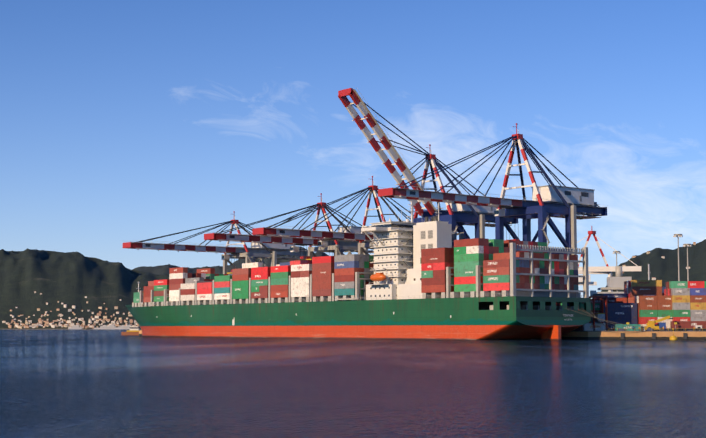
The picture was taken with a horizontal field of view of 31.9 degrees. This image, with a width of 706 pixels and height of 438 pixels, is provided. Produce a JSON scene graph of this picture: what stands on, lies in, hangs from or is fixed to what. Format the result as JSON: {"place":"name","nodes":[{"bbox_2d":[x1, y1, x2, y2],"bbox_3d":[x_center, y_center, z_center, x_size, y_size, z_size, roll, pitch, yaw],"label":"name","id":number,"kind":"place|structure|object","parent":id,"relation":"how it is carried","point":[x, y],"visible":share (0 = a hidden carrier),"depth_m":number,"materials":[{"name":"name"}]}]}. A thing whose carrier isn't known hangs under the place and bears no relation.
{"place":"outdoors","nodes":[
{"label":"outdoors","id":0,"kind":"place"},
{"bbox_2d":[0,248,168,328],"bbox_3d":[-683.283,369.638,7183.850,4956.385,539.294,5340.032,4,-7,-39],"label":"hill","id":1,"kind":"structure","parent":0,"point":[69,279],"depth_m":5753.93,"materials":[{"name":"green plant"}]},
{"bbox_2d":[132,247,328,274],"bbox_3d":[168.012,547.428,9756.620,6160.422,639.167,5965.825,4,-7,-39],"label":"hill","id":2,"kind":"structure","parent":0,"point":[160,270],"depth_m":9056.71,"materials":[{"name":"green plant"}]},
{"bbox_2d":[0,329,705,437],"bbox_3d":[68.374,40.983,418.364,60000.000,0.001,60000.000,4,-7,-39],"label":"sea water","id":3,"kind":"structure","parent":0,"point":[84,383],"depth_m":81.95,"materials":[{"name":"blue liquid"}]},
{"bbox_2d":[69,325,83,328],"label":"boat","id":4,"kind":"object","parent":3,"relation":"on","point":[76,327],"visible":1,"depth_m":5091.21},
{"bbox_2d":[94,325,124,328],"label":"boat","id":5,"kind":"object","parent":3,"relation":"on","point":[108,327],"visible":1,"depth_m":5039.29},
{"bbox_2d":[119,325,130,328],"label":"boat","id":6,"kind":"object","parent":3,"relation":"on","point":[127,327],"visible":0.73,"depth_m":5068.38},
{"bbox_2d":[121,326,139,334],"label":"tugboat","id":7,"kind":"object","parent":3,"relation":"in","point":[133,330],"visible":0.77,"depth_m":694.99,"materials":[{"name":"white paint"}]},
{"bbox_2d":[125,296,590,339],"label":"ship hull","id":8,"kind":"object","parent":3,"relation":"in","point":[510,318],"visible":0.54,"depth_m":458.64,"materials":[{"name":"green metal"}]},
{"bbox_2d":[132,243,588,324],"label":"ship deck fittings","id":9,"kind":"object","parent":8,"relation":"on","point":[512,291],"visible":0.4,"depth_m":432.30,"materials":[{"name":"grey metal"}]},
{"bbox_2d":[133,238,577,302],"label":"shipping containers","id":10,"kind":"object","parent":9,"relation":"on","point":[463,257],"visible":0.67,"depth_m":474.81,"materials":[{"name":"metal"}]},
{"bbox_2d":[566,308,662,329],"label":"mooring lines","id":11,"kind":"object","parent":9,"relation":"attached to","point":[594,316],"visible":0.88,"depth_m":431.39,"materials":[{"name":"fabric"}]},
{"bbox_2d":[335,200,463,299],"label":"ship superstructure","id":12,"kind":"object","parent":8,"relation":"on","point":[398,246],"visible":0.58,"depth_m":463.15,"materials":[{"name":"white metal"}]},
{"bbox_2d":[139,330,705,339],"bbox_3d":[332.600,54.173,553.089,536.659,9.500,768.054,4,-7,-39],"label":"quay","id":13,"kind":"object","parent":3,"relation":"in","point":[639,335],"visible":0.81,"depth_m":435.19,"materials":[{"name":"concrete"}]},
{"bbox_2d":[123,211,307,273],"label":"gantry crane","id":14,"kind":"object","parent":13,"relation":"on","point":[271,251],"visible":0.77,"depth_m":613.16,"materials":[{"name":"paint"}]},
{"bbox_2d":[204,193,373,260],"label":"gantry crane","id":15,"kind":"object","parent":13,"relation":"on","point":[338,247],"visible":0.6,"depth_m":553.92,"materials":[{"name":"paint"}]},
{"bbox_2d":[252,176,413,255],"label":"gantry crane","id":16,"kind":"object","parent":13,"relation":"on","point":[316,234],"visible":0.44,"depth_m":519.93,"materials":[{"name":"paint"}]},
{"bbox_2d":[338,87,517,245],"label":"gantry crane","id":17,"kind":"object","parent":13,"relation":"on","point":[457,216],"visible":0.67,"depth_m":499.44,"materials":[{"name":"grey paint"}]},
{"bbox_2d":[377,123,606,330],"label":"gantry crane","id":18,"kind":"object","parent":13,"relation":"on","point":[570,205],"visible":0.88,"depth_m":466.83,"materials":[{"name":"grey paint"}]},
{"bbox_2d":[577,226,640,291],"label":"crane","id":19,"kind":"object","parent":13,"relation":"on","point":[607,269],"visible":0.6,"depth_m":635.89,"materials":[{"name":"white metal"}]},
{"bbox_2d":[556,280,705,330],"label":"shipping containers","id":20,"kind":"object","parent":13,"relation":"on","point":[637,303],"visible":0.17,"depth_m":450.09,"materials":[{"name":"metal"}]},
{"bbox_2d":[558,290,705,330],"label":"quay trucks and cabins","id":21,"kind":"object","parent":13,"relation":"on","point":[590,326],"visible":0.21,"depth_m":444.00,"materials":[{"name":"blue metal"}]},
{"bbox_2d":[592,314,705,327],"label":"truck loads","id":22,"kind":"object","parent":21,"relation":"on","point":[685,324],"visible":0.19,"depth_m":440.55,"materials":[{"name":"paint"}]},
{"bbox_2d":[613,234,691,291],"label":"light poles","id":23,"kind":"object","parent":13,"relation":"on","point":[675,235],"visible":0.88,"depth_m":516.16,"materials":[{"name":"grey metal"}]},
{"bbox_2d":[644,316,672,330],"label":"reach stacker","id":24,"kind":"object","parent":13,"relation":"on","point":[650,324],"visible":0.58,"depth_m":439.57,"materials":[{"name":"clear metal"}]},
{"bbox_2d":[596,264,650,293],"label":"grey vessel","id":25,"kind":"object","parent":3,"relation":"on","point":[616,282],"visible":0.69,"depth_m":572.53,"materials":[{"name":"grey metal"}]},
{"bbox_2d":[669,328,677,339],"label":"yellow buoy","id":26,"kind":"object","parent":3,"relation":"in","point":[673,337],"visible":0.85,"depth_m":414.30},
{"bbox_2d":[0,0,705,298],"label":"sky","id":27,"kind":"structure","parent":0,"point":[121,121],"materials":[{"name":"blue"}]},
{"bbox_2d":[578,275,596,284],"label":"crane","id":28,"kind":"object","parent":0,"point":[580,280],"visible":0.04,"depth_m":894.44,"materials":[{"name":"white metal"}]},
{"bbox_2d":[601,239,705,291],"bbox_3d":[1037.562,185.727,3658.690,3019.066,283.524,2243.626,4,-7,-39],"label":"hill","id":29,"kind":"structure","parent":0,"point":[665,270],"depth_m":2942.70,"materials":[{"name":"green plant"}]},
{"bbox_2d":[2,242,695,328],"bbox_3d":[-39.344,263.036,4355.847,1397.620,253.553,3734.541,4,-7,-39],"label":"hillside houses","id":30,"kind":"structure","parent":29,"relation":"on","point":[41,321],"depth_m":5264.27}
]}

